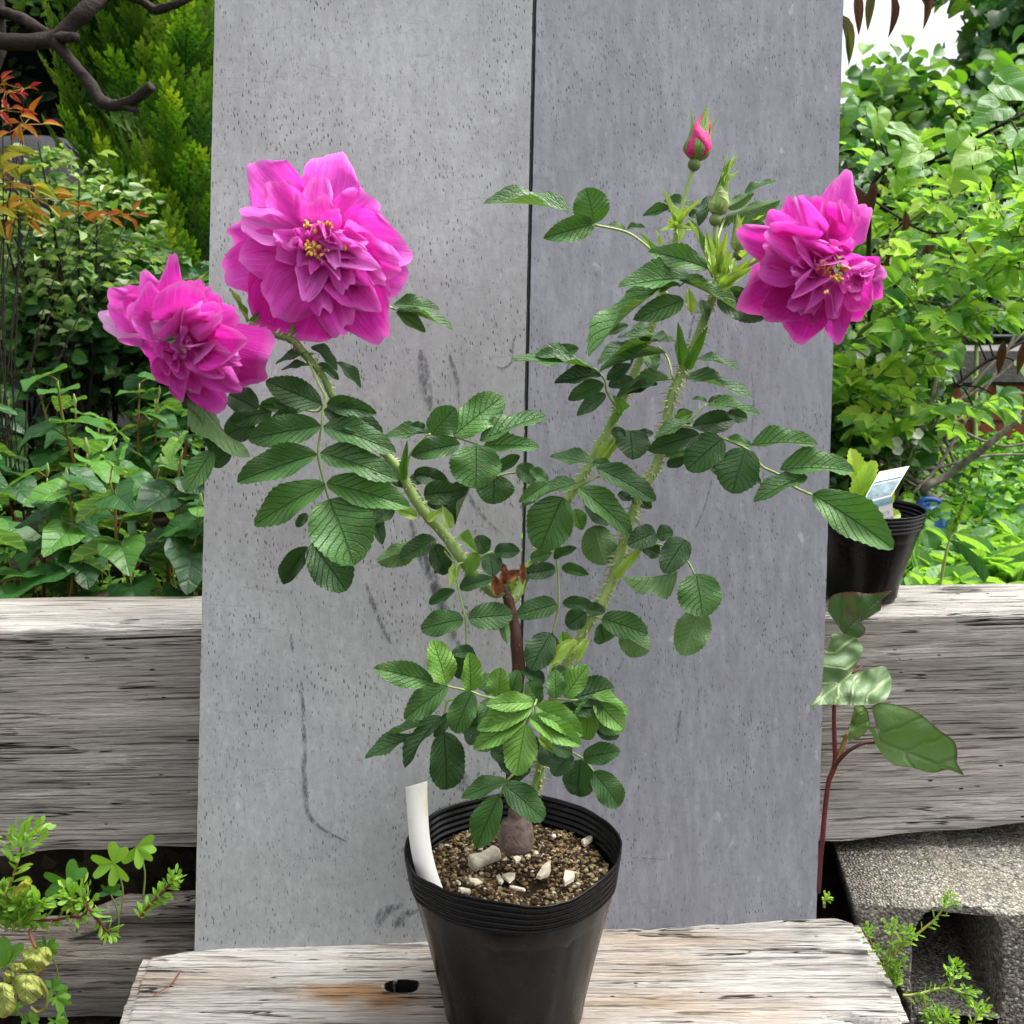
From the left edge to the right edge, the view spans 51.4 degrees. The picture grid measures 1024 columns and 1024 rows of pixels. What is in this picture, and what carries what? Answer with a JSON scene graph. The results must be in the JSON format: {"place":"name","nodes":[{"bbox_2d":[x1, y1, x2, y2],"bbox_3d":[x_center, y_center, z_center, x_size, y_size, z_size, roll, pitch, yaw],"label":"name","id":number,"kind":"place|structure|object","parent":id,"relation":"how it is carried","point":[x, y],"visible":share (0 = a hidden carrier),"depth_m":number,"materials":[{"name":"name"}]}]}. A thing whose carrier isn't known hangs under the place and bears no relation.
{"place":"outdoors","nodes":[
{"label":"outdoors","id":0,"kind":"place"},
{"bbox_2d":[0,413,1016,1023],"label":"ground","id":1,"kind":"structure","parent":0,"point":[156,867],"depth_m":1.26,"materials":[{"name":"soil"}]},
{"bbox_2d":[0,936,23,1014],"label":"clover","id":2,"kind":"object","parent":1,"relation":"on","point":[9,953],"visible":0.88,"depth_m":0.94,"materials":[{"name":"plant"}]},
{"bbox_2d":[0,383,28,477],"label":"houttuynia plant","id":3,"kind":"object","parent":1,"relation":"on","point":[20,421],"visible":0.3,"depth_m":1.75,"materials":[{"name":"green plant"}]},
{"bbox_2d":[0,384,34,473],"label":"houttuynia plant","id":4,"kind":"object","parent":1,"relation":"on","point":[22,396],"visible":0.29,"depth_m":1.81,"materials":[{"name":"green plant"}]},
{"bbox_2d":[0,403,36,521],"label":"houttuynia plant","id":5,"kind":"object","parent":1,"relation":"on","point":[21,489],"visible":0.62,"depth_m":1.60,"materials":[{"name":"green plant"}]},
{"bbox_2d":[0,472,37,596],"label":"houttuynia plant","id":6,"kind":"object","parent":1,"relation":"on","point":[4,499],"visible":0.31,"depth_m":1.39,"materials":[{"name":"green plant"}]},
{"bbox_2d":[2,518,41,542],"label":"houttuynia plant","id":7,"kind":"object","parent":1,"relation":"on","point":[27,533],"visible":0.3,"depth_m":1.36,"materials":[{"name":"green plant"}]},
{"bbox_2d":[0,878,51,1017],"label":"yellow leaved plant","id":8,"kind":"object","parent":1,"relation":"on","point":[30,988],"visible":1,"depth_m":0.91,"materials":[{"name":"green plant"}]},
{"bbox_2d":[0,814,56,908],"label":"sedum sprig","id":9,"kind":"object","parent":1,"relation":"on","point":[22,838],"visible":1,"depth_m":0.93,"materials":[{"name":"green plant"}]},
{"bbox_2d":[0,877,57,931],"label":"sedum sprig","id":10,"kind":"object","parent":1,"relation":"on","point":[18,913],"visible":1,"depth_m":0.93,"materials":[{"name":"green plant"}]},
{"bbox_2d":[0,529,58,598],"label":"houttuynia plant","id":11,"kind":"object","parent":1,"relation":"on","point":[9,590],"visible":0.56,"depth_m":1.24,"materials":[{"name":"green plant"}]},
{"bbox_2d":[6,0,60,26],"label":"garden shrub","id":12,"kind":"object","parent":1,"relation":"on","point":[19,6],"visible":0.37,"depth_m":2.85,"materials":[{"name":"green plant"}]},
{"bbox_2d":[36,935,58,994],"bbox_3d":[-0.421,0.417,0.966,0.018,0.080,0.041,-8,14,-32],"label":"clover","id":13,"kind":"object","parent":1,"relation":"on","point":[51,945],"visible":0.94,"depth_m":0.95,"materials":[{"name":"plant"}]},
{"bbox_2d":[6,463,97,597],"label":"houttuynia plant","id":14,"kind":"object","parent":1,"relation":"on","point":[50,510],"visible":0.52,"depth_m":1.31,"materials":[{"name":"green plant"}]},
{"bbox_2d":[43,977,63,1015],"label":"leaf","id":15,"kind":"object","parent":1,"relation":"on","point":[54,984],"visible":0.87,"depth_m":0.94,"materials":[{"name":"plant"}]},
{"bbox_2d":[18,367,94,479],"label":"houttuynia plant","id":16,"kind":"object","parent":1,"relation":"on","point":[40,456],"visible":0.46,"depth_m":1.84,"materials":[{"name":"green plant"}]},
{"bbox_2d":[0,229,119,485],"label":"rounded leaf shrub","id":17,"kind":"object","parent":1,"relation":"on","point":[31,306],"visible":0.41,"depth_m":1.85,"materials":[{"name":"green plant"}]},
{"bbox_2d":[48,986,71,1018],"bbox_3d":[-0.408,0.457,0.956,0.018,0.079,0.040,-9,15,-36],"label":"clover","id":18,"kind":"object","parent":1,"relation":"on","point":[60,1000],"visible":1,"depth_m":0.94,"materials":[{"name":"plant"}]},
{"bbox_2d":[17,519,107,596],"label":"houttuynia plant","id":19,"kind":"object","parent":1,"relation":"on","point":[57,534],"visible":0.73,"depth_m":1.27,"materials":[{"name":"green plant"}]},
{"bbox_2d":[0,135,126,444],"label":"garden boulder","id":20,"kind":"object","parent":1,"relation":"on","point":[30,141],"visible":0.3,"depth_m":2.48,"materials":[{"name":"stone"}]},
{"bbox_2d":[22,466,105,590],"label":"houttuynia plant","id":21,"kind":"object","parent":1,"relation":"on","point":[85,576],"visible":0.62,"depth_m":1.28,"materials":[{"name":"green plant"}]},
{"bbox_2d":[43,859,86,932],"bbox_3d":[-0.407,0.357,0.970,0.031,0.091,0.044,-11,16,-42],"label":"clover","id":22,"kind":"object","parent":1,"relation":"on","point":[74,872],"visible":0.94,"depth_m":0.96,"materials":[{"name":"plant"}]},
{"bbox_2d":[17,363,119,535],"bbox_3d":[-0.605,-0.050,1.470,0.138,0.316,0.142,-9,15,-36],"label":"houttuynia plant","id":23,"kind":"object","parent":1,"relation":"on","point":[44,427],"visible":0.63,"depth_m":1.44,"materials":[{"name":"green plant"}]},
{"bbox_2d":[33,394,111,527],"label":"houttuynia plant","id":24,"kind":"object","parent":1,"relation":"on","point":[67,401],"visible":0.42,"depth_m":1.66,"materials":[{"name":"green plant"}]},
{"bbox_2d":[24,871,123,944],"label":"sedum sprig","id":25,"kind":"object","parent":1,"relation":"on","point":[74,906],"visible":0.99,"depth_m":0.95,"materials":[{"name":"green plant"}]},
{"bbox_2d":[0,71,148,520],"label":"nandina shrub","id":26,"kind":"object","parent":1,"relation":"on","point":[33,211],"visible":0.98,"depth_m":1.64,"materials":[{"name":"orange plant"}]},
{"bbox_2d":[39,436,127,588],"bbox_3d":[-0.570,0.013,1.399,0.117,0.226,0.117,-1,13,-7],"label":"houttuynia plant","id":27,"kind":"object","parent":1,"relation":"on","point":[102,468],"visible":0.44,"depth_m":1.39,"materials":[{"name":"green plant"}]},
{"bbox_2d":[0,141,173,462],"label":"variegated shrub","id":28,"kind":"object","parent":1,"relation":"on","point":[48,157],"visible":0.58,"depth_m":1.82,"materials":[{"name":"green plant"}]},
{"bbox_2d":[61,415,116,501],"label":"houttuynia plant","id":29,"kind":"object","parent":1,"relation":"on","point":[96,435],"visible":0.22,"depth_m":1.64,"materials":[{"name":"green plant"}]},
{"bbox_2d":[0,0,192,112],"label":"bare tree","id":30,"kind":"object","parent":1,"relation":"on","point":[63,32],"visible":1,"depth_m":1.54,"materials":[{"name":"brown plant"}]},
{"bbox_2d":[0,890,195,1016],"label":"wooden beam","id":31,"kind":"structure","parent":1,"relation":"on","point":[97,977],"depth_m":1.09,"materials":[{"name":"grey wood"}]},
{"bbox_2d":[0,223,205,476],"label":"loose green shrub","id":32,"kind":"object","parent":1,"relation":"on","point":[178,251],"visible":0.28,"depth_m":1.90,"materials":[{"name":"green plant"}]},
{"bbox_2d":[91,841,128,914],"bbox_3d":[-0.365,0.338,0.966,0.028,0.092,0.042,-8,15,-35],"label":"clover","id":33,"kind":"object","parent":1,"relation":"on","point":[116,853],"visible":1,"depth_m":0.95,"materials":[{"name":"plant"}]},
{"bbox_2d":[99,884,121,940],"bbox_3d":[-0.384,0.387,1.016,0.019,0.080,0.039,-8,14,-33],"label":"clover","id":34,"kind":"object","parent":1,"relation":"on","point":[114,891],"visible":0.92,"depth_m":1.00,"materials":[{"name":"plant"}]},
{"bbox_2d":[24,256,208,478],"bbox_3d":[-0.677,-0.258,2.016,0.515,0.442,0.337,0,12,0],"label":"shadowy shrub","id":35,"kind":"object","parent":1,"relation":"on","point":[123,369],"visible":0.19,"depth_m":1.93,"materials":[{"name":"green plant"}]},
{"bbox_2d":[69,454,171,596],"bbox_3d":[-0.443,0.043,1.236,0.112,0.223,0.093,13,20,26],"label":"houttuynia plant","id":36,"kind":"object","parent":1,"relation":"on","point":[124,556],"visible":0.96,"depth_m":1.21,"materials":[{"name":"green plant"}]},
{"bbox_2d":[89,444,152,525],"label":"houttuynia plant","id":37,"kind":"object","parent":1,"relation":"on","point":[127,464],"visible":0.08,"depth_m":1.64,"materials":[{"name":"green plant"}]},
{"bbox_2d":[90,423,154,540],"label":"houttuynia plant","id":38,"kind":"object","parent":1,"relation":"on","point":[114,455],"visible":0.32,"depth_m":1.50,"materials":[{"name":"green plant"}]},
{"bbox_2d":[37,0,214,456],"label":"conifer tree","id":39,"kind":"object","parent":1,"relation":"on","point":[169,55],"visible":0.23,"depth_m":1.99,"materials":[{"name":"green plant"}]},
{"bbox_2d":[107,371,167,504],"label":"houttuynia plant","id":40,"kind":"object","parent":1,"relation":"on","point":[137,443],"visible":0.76,"depth_m":1.79,"materials":[{"name":"green plant"}]},
{"bbox_2d":[121,834,156,898],"bbox_3d":[-0.343,0.330,0.972,0.025,0.082,0.044,-10,16,-40],"label":"clover","id":41,"kind":"object","parent":1,"relation":"on","point":[142,851],"visible":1,"depth_m":0.96,"materials":[{"name":"plant"}]},
{"bbox_2d":[98,454,183,577],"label":"houttuynia plant","id":42,"kind":"object","parent":1,"relation":"on","point":[139,478],"visible":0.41,"depth_m":1.48,"materials":[{"name":"green plant"}]},
{"bbox_2d":[123,385,183,516],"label":"houttuynia plant","id":43,"kind":"object","parent":1,"relation":"on","point":[155,449],"visible":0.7,"depth_m":1.81,"materials":[{"name":"green plant"}]},
{"bbox_2d":[118,399,192,477],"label":"houttuynia plant","id":44,"kind":"object","parent":1,"relation":"on","point":[128,451],"visible":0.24,"depth_m":1.89,"materials":[{"name":"green plant"}]},
{"bbox_2d":[134,863,185,920],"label":"sedum sprig","id":45,"kind":"object","parent":1,"relation":"on","point":[149,904],"visible":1,"depth_m":0.97,"materials":[{"name":"green plant"}]},
{"bbox_2d":[133,431,204,582],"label":"houttuynia plant","id":46,"kind":"object","parent":1,"relation":"on","point":[158,496],"visible":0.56,"depth_m":1.28,"materials":[{"name":"green plant"}]},
{"bbox_2d":[141,391,203,511],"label":"houttuynia plant","id":47,"kind":"object","parent":1,"relation":"on","point":[196,443],"visible":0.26,"depth_m":1.74,"materials":[{"name":"green plant"}]},
{"bbox_2d":[148,493,203,596],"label":"houttuynia plant","id":48,"kind":"object","parent":1,"relation":"on","point":[184,558],"visible":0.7,"depth_m":1.22,"materials":[{"name":"green plant"}]},
{"bbox_2d":[174,448,203,538],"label":"houttuynia plant","id":49,"kind":"object","parent":1,"relation":"on","point":[194,531],"visible":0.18,"depth_m":1.24,"materials":[{"name":"green plant"}]},
{"bbox_2d":[0,0,533,411],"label":"dark hedge","id":50,"kind":"object","parent":1,"relation":"on","point":[27,68],"visible":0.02,"depth_m":3.11,"materials":[{"name":"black plant"}]},
{"bbox_2d":[0,429,1023,597],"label":"ground cover","id":51,"kind":"object","parent":1,"relation":"on","point":[17,513],"visible":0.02,"depth_m":1.43,"materials":[{"name":"green plant"}]},
{"bbox_2d":[120,918,909,1023],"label":"wooden plank","id":52,"kind":"object","parent":1,"relation":"on","point":[820,971],"visible":0.79,"depth_m":0.99,"materials":[{"name":"brown wood"}]},
{"bbox_2d":[195,0,532,950],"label":"grey board","id":53,"kind":"object","parent":52,"relation":"on","point":[417,112],"visible":0.7,"depth_m":1.05,"materials":[{"name":"grey concrete"}]},
{"bbox_2d":[404,793,621,1023],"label":"plant pot","id":54,"kind":"object","parent":52,"relation":"on","point":[497,962],"visible":0.77,"depth_m":0.87,"materials":[{"name":"black plastic"}]},
{"bbox_2d":[432,823,608,905],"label":"potting soil","id":55,"kind":"structure","parent":54,"relation":"in","point":[564,850],"depth_m":0.93,"materials":[{"name":"brown gravel"}]},
{"bbox_2d":[405,781,442,887],"bbox_3d":[-0.073,0.281,0.892,0.020,0.102,0.050,-7,14,-31],"label":"plant tag","id":56,"kind":"object","parent":55,"relation":"on","point":[418,830],"visible":0.8,"depth_m":0.89,"materials":[{"name":"plastic"}]},
{"bbox_2d":[468,845,500,870],"bbox_3d":[-0.024,0.303,0.930,0.030,0.015,0.015,-10,16,-40],"label":"fertilizer pellet","id":57,"kind":"object","parent":55,"relation":"on","point":[484,858],"visible":1,"depth_m":0.92},
{"bbox_2d":[98,105,893,855],"bbox_3d":[-0.007,-0.021,0.876,0.638,0.629,0.179,-2,12,-11],"label":"rose bush","id":58,"kind":"object","parent":55,"relation":"on","point":[320,251],"visible":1,"depth_m":0.87,"materials":[{"name":"green plant"}]},
{"bbox_2d":[521,0,843,929],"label":"grey board","id":59,"kind":"object","parent":52,"relation":"on","point":[713,766],"visible":0.7,"depth_m":1.08,"materials":[{"name":"grey concrete"}]},
{"bbox_2d":[526,132,1023,344],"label":"hedge","id":60,"kind":"object","parent":1,"relation":"on","point":[997,341],"visible":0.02,"depth_m":3.28,"materials":[{"name":"green plant"}]},
{"bbox_2d":[809,591,963,893],"bbox_3d":[0.353,0.232,1.016,0.143,0.318,0.053,3,12,12],"label":"houttuynia shoot","id":61,"kind":"object","parent":1,"relation":"on","point":[908,737],"visible":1,"depth_m":1.00,"materials":[{"name":"green plant"}]},
{"bbox_2d":[867,943,911,987],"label":"sedum sprig","id":62,"kind":"object","parent":1,"relation":"on","point":[897,980],"visible":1,"depth_m":0.98,"materials":[{"name":"green plant"}]},
{"bbox_2d":[829,330,954,491],"bbox_3d":[0.595,-0.136,1.785,0.266,0.335,0.227,0,12,0],"label":"undergrowth shrub","id":63,"kind":"object","parent":1,"relation":"on","point":[926,442],"visible":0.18,"depth_m":1.73,"materials":[{"name":"green plant"}]},
{"bbox_2d":[848,344,953,499],"bbox_3d":[0.629,-0.114,1.735,0.170,0.322,0.114,1,12,7],"label":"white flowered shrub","id":64,"kind":"object","parent":1,"relation":"on","point":[918,434],"visible":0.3,"depth_m":1.71,"materials":[{"name":"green plant"}]},
{"bbox_2d":[881,888,961,965],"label":"sedum sprig","id":65,"kind":"object","parent":1,"relation":"on","point":[911,930],"visible":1,"depth_m":0.99,"materials":[{"name":"green plant"}]},
{"bbox_2d":[831,822,1023,1023],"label":"concrete block","id":66,"kind":"object","parent":1,"relation":"on","point":[907,878],"depth_m":1.14,"materials":[{"name":"grey concrete"}]},
{"bbox_2d":[0,583,1023,855],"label":"wooden beam","id":67,"kind":"structure","parent":66,"relation":"on","point":[98,723],"depth_m":1.14,"materials":[{"name":"grey wood"}]},
{"bbox_2d":[826,500,927,603],"bbox_3d":[0.389,0.043,1.178,0.125,0.101,0.129,0,12,0],"label":"plant pot","id":68,"kind":"object","parent":67,"relation":"on","point":[855,566],"visible":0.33,"depth_m":1.14,"materials":[{"name":"black plastic"}]},
{"bbox_2d":[831,64,1023,490],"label":"rambling rose","id":69,"kind":"object","parent":1,"relation":"on","point":[990,273],"visible":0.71,"depth_m":1.56,"materials":[{"name":"plant"}]},
{"bbox_2d":[846,168,1023,373],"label":"copper leaved sprig","id":70,"kind":"object","parent":69,"relation":"attached to","point":[869,200],"visible":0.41,"depth_m":1.65,"materials":[{"name":"brown plant"}]},
{"bbox_2d":[834,297,1023,503],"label":"bare grey shrub","id":71,"kind":"object","parent":1,"relation":"on","point":[925,486],"visible":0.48,"depth_m":1.74,"materials":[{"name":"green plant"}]},
{"bbox_2d":[904,544,954,576],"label":"leafy weed","id":72,"kind":"object","parent":1,"relation":"on","point":[923,554],"visible":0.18,"depth_m":1.38,"materials":[{"name":"green plant"}]},
{"bbox_2d":[836,130,1023,474],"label":"leafy shrub","id":73,"kind":"object","parent":1,"relation":"on","point":[858,181],"visible":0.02,"depth_m":2.09,"materials":[{"name":"green plant"}]},
{"bbox_2d":[839,25,1023,189],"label":"young tree","id":74,"kind":"object","parent":1,"relation":"on","point":[893,89],"visible":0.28,"depth_m":3.36,"materials":[{"name":"green plant"}]},
{"bbox_2d":[918,529,944,563],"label":"leafy weed","id":75,"kind":"object","parent":1,"relation":"on","point":[927,538],"visible":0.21,"depth_m":1.49,"materials":[{"name":"green plant"}]},
{"bbox_2d":[916,497,950,540],"bbox_3d":[0.614,0.019,1.610,0.110,0.082,0.070,-9,15,-37],"label":"blue watering can","id":76,"kind":"object","parent":1,"relation":"on","point":[940,522],"visible":0.23,"depth_m":1.61,"materials":[{"name":"plastic"}]},
{"bbox_2d":[844,65,1023,495],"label":"heart leaved vine","id":77,"kind":"object","parent":1,"relation":"on","point":[968,156],"visible":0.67,"depth_m":1.59,"materials":[{"name":"green plant"}]},
{"bbox_2d":[843,0,932,66],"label":"copper leaved branch","id":78,"kind":"object","parent":77,"relation":"on","point":[848,28],"visible":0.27,"depth_m":1.70,"materials":[{"name":"brown plant"}]},
{"bbox_2d":[919,999,959,1023],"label":"sedum sprig","id":79,"kind":"object","parent":1,"relation":"on","point":[946,1015],"visible":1,"depth_m":0.97,"materials":[{"name":"green plant"}]},
{"bbox_2d":[902,955,982,1023],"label":"sedum sprig","id":80,"kind":"object","parent":1,"relation":"on","point":[950,983],"visible":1,"depth_m":0.98,"materials":[{"name":"green plant"}]},
{"bbox_2d":[909,564,976,584],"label":"leafy weed","id":81,"kind":"object","parent":1,"relation":"on","point":[931,577],"visible":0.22,"depth_m":1.30,"materials":[{"name":"green plant"}]},
{"bbox_2d":[924,524,970,550],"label":"leafy weed","id":82,"kind":"object","parent":1,"relation":"on","point":[943,534],"visible":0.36,"depth_m":1.51,"materials":[{"name":"green plant"}]},
{"bbox_2d":[883,0,1023,129],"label":"broadleaf tree","id":83,"kind":"object","parent":1,"relation":"on","point":[992,24],"visible":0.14,"depth_m":3.81,"materials":[{"name":"green plant"}]},
{"bbox_2d":[897,467,1023,523],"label":"weed clump","id":84,"kind":"object","parent":1,"relation":"on","point":[976,481],"visible":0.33,"depth_m":1.80,"materials":[{"name":"plant"}]},
{"bbox_2d":[899,493,1023,539],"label":"weed clump","id":85,"kind":"object","parent":1,"relation":"on","point":[971,511],"visible":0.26,"depth_m":1.59,"materials":[{"name":"plant"}]},
{"bbox_2d":[904,345,1023,440],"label":"brick wall","id":86,"kind":"structure","parent":1,"relation":"on","point":[1011,377],"depth_m":2.63,"materials":[{"name":"grey brick"}]},
{"bbox_2d":[904,442,1023,492],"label":"weed clump","id":87,"kind":"object","parent":1,"relation":"on","point":[997,466],"visible":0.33,"depth_m":2.06,"materials":[{"name":"plant"}]},
{"bbox_2d":[941,540,986,577],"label":"leafy weed","id":88,"kind":"object","parent":1,"relation":"on","point":[975,550],"visible":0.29,"depth_m":1.41,"materials":[{"name":"green plant"}]},
{"bbox_2d":[939,491,989,584],"bbox_3d":[0.520,0.067,1.227,0.047,0.179,0.049,-6,14,-27],"label":"grass spike","id":89,"kind":"object","parent":1,"relation":"on","point":[975,562],"depth_m":1.22,"materials":[{"name":"plant"}]},
{"bbox_2d":[914,482,1023,526],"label":"weed clump","id":90,"kind":"object","parent":1,"relation":"on","point":[1002,502],"visible":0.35,"depth_m":1.69,"materials":[{"name":"plant"}]},
{"bbox_2d":[928,550,1014,565],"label":"leafy weed","id":91,"kind":"object","parent":1,"relation":"on","point":[998,556],"visible":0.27,"depth_m":1.39,"materials":[{"name":"green plant"}]},
{"bbox_2d":[965,997,997,1023],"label":"sedum sprig","id":92,"kind":"object","parent":1,"relation":"on","point":[979,1012],"visible":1,"depth_m":0.97,"materials":[{"name":"green plant"}]},
{"bbox_2d":[944,430,1023,473],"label":"weed clump","id":93,"kind":"object","parent":1,"relation":"on","point":[1017,437],"visible":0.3,"depth_m":2.15,"materials":[{"name":"plant"}]},
{"bbox_2d":[952,526,1015,548],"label":"leafy weed","id":94,"kind":"object","parent":1,"relation":"on","point":[987,532],"visible":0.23,"depth_m":1.50,"materials":[{"name":"green plant"}]},
{"bbox_2d":[950,551,1023,581],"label":"leafy weed","id":95,"kind":"object","parent":1,"relation":"on","point":[994,571],"visible":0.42,"depth_m":1.36,"materials":[{"name":"green plant"}]},
{"bbox_2d":[954,533,1023,563],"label":"leafy weed","id":96,"kind":"object","parent":1,"relation":"on","point":[979,542],"visible":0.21,"depth_m":1.41,"materials":[{"name":"green plant"}]},
{"bbox_2d":[986,518,1023,540],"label":"leafy weed","id":97,"kind":"object","parent":1,"relation":"on","point":[1007,527],"visible":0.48,"depth_m":1.51,"materials":[{"name":"green plant"}]},
{"bbox_2d":[988,543,1023,582],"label":"leafy weed","id":98,"kind":"object","parent":1,"relation":"on","point":[1016,574],"visible":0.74,"depth_m":1.36,"materials":[{"name":"green plant"}]},
{"bbox_2d":[840,0,976,170],"label":"sky","id":99,"kind":"structure","parent":0,"point":[938,28],"materials":[{"name":"white"}]},
{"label":"potting soil","id":100,"kind":"object","parent":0,"visible":0},
{"bbox_2d":[847,448,900,517],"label":"seedling","id":101,"kind":"object","parent":100,"relation":"on","point":[863,476],"visible":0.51,"depth_m":1.15,"materials":[{"name":"plant"}]},
{"bbox_2d":[866,466,908,517],"bbox_3d":[0.399,-0.015,1.138,0.057,0.065,0.027,0,12,0],"label":"plant label card","id":102,"kind":"object","parent":100,"relation":"in","point":[883,488],"visible":0.57,"depth_m":1.13,"materials":[{"name":"white plastic"}]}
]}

